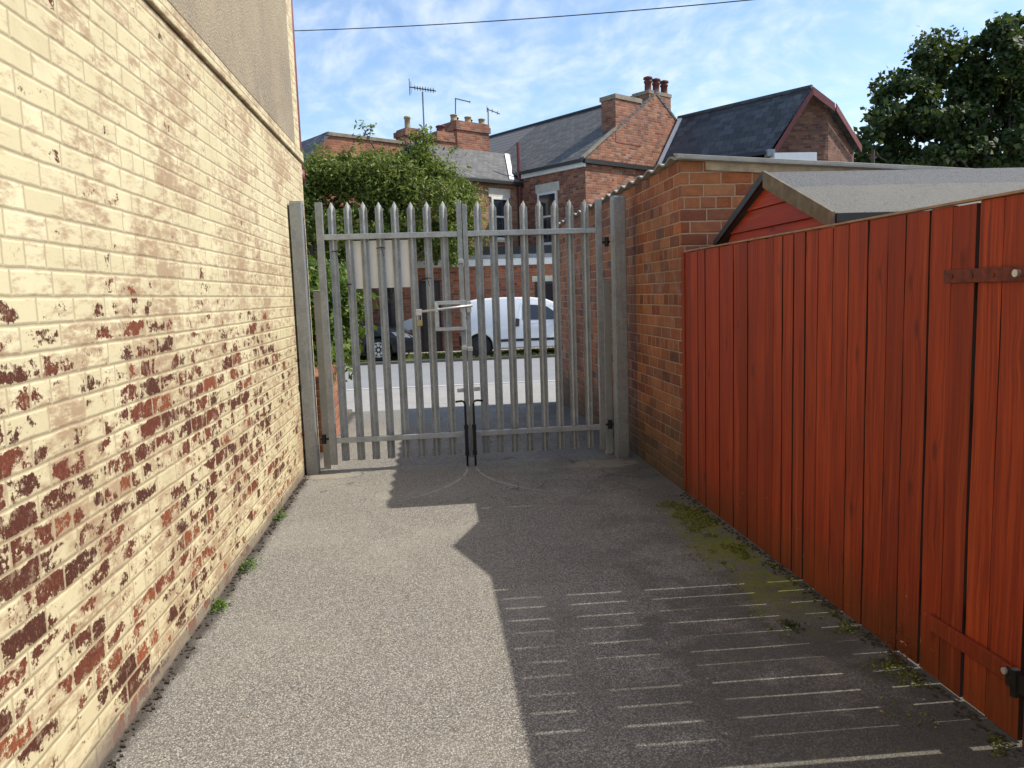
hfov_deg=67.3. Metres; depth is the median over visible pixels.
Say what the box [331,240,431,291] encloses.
gate sign
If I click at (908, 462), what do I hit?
wooden gate
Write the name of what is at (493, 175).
terraced house
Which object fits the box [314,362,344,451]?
garden wall
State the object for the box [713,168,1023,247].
garden shed
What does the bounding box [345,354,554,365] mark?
kerb
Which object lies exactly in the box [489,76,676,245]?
terraced house
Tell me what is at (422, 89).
tv aerial
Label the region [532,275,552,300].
window
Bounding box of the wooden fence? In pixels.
[682,231,794,570]
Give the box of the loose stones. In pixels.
[164,465,925,759]
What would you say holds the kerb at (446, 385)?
on the ground
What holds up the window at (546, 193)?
in the terraced house at (609, 144)
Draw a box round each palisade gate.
[308,201,472,465]
[462,199,613,465]
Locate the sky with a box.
[292,0,1023,152]
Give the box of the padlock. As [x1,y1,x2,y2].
[417,316,422,325]
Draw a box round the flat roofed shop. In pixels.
[307,245,553,353]
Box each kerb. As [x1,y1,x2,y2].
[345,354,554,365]
[346,380,554,390]
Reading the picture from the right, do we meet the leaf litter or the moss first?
the moss
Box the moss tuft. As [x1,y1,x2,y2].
[776,619,805,633]
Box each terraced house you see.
[301,116,421,250]
[396,114,522,246]
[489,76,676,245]
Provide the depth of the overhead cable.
12.66 m
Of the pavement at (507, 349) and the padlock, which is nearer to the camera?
the padlock
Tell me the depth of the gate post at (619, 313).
6.82 m
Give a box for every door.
[387,288,390,325]
[419,280,442,351]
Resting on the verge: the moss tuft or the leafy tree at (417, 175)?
the leafy tree at (417, 175)
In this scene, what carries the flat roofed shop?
on the pavement at (507, 349)
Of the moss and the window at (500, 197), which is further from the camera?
the window at (500, 197)
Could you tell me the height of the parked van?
1.670 m
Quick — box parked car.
[330,320,412,360]
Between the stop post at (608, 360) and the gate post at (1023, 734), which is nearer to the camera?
the gate post at (1023, 734)
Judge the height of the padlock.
0.124 m
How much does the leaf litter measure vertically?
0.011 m
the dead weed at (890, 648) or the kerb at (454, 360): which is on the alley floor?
the dead weed at (890, 648)
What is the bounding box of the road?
[345,357,554,388]
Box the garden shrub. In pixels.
[307,240,379,381]
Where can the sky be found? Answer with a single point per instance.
(527, 71)
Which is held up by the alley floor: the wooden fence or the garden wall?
the wooden fence
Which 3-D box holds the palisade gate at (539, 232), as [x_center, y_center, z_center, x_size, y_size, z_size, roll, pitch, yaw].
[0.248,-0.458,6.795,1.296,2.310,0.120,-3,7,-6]
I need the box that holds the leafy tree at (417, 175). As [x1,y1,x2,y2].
[302,119,494,354]
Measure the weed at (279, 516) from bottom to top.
0.088 m
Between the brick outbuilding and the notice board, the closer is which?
the brick outbuilding
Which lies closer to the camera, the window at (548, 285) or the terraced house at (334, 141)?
the window at (548, 285)
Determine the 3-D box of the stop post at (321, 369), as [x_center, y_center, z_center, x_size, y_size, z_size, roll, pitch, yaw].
[-1.676,-0.005,6.824,0.073,1.642,0.068,-3,7,-6]
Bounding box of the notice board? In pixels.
[404,318,411,353]
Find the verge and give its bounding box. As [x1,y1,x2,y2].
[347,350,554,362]
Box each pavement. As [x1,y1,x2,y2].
[346,381,555,411]
[361,347,551,356]
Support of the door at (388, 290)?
in the flat roofed shop
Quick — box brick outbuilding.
[559,153,969,489]
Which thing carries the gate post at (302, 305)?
on the alley floor
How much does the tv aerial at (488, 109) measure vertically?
1.003 m
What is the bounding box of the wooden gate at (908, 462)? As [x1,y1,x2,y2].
[792,189,1023,740]
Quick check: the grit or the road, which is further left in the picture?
the road
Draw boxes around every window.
[488,188,509,241]
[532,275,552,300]
[535,181,559,244]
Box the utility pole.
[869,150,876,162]
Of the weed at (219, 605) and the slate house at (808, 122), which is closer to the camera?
the weed at (219, 605)
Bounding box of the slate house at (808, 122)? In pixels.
[657,84,861,163]
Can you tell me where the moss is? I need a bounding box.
[640,500,1014,756]
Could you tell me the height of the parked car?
1.540 m
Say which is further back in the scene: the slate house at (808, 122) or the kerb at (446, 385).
the slate house at (808, 122)
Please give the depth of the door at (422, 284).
22.96 m
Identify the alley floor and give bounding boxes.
[100,402,1023,767]
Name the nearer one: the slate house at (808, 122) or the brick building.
the brick building
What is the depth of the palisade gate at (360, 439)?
6.69 m
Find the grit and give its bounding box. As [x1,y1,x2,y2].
[676,492,1023,757]
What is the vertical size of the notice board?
1.038 m
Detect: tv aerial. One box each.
[409,79,435,134]
[455,98,469,113]
[487,108,499,124]
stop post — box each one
[313,290,331,468]
[603,281,612,453]
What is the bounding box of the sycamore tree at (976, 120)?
[853,9,1023,167]
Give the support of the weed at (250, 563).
on the alley floor
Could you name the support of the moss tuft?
on the alley floor
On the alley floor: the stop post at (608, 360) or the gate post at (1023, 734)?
the stop post at (608, 360)
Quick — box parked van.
[459,297,553,356]
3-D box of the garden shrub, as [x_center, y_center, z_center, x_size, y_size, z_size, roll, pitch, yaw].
[-2.897,-0.615,9.249,2.722,2.489,3.092,-3,7,-6]
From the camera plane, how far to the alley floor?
3.30 m
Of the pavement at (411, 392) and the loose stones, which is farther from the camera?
the pavement at (411, 392)
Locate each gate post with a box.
[289,201,320,474]
[610,195,629,457]
[1022,714,1023,748]
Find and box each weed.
[207,596,233,614]
[238,550,261,574]
[272,507,286,520]
[877,625,910,665]
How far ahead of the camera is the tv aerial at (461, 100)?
29.90 m
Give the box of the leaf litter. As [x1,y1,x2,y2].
[103,475,309,767]
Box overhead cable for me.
[294,0,749,30]
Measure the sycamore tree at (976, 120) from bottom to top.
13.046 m
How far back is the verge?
21.02 m
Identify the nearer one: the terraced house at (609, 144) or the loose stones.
the loose stones
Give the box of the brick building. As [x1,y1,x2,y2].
[0,0,319,767]
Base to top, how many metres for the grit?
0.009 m

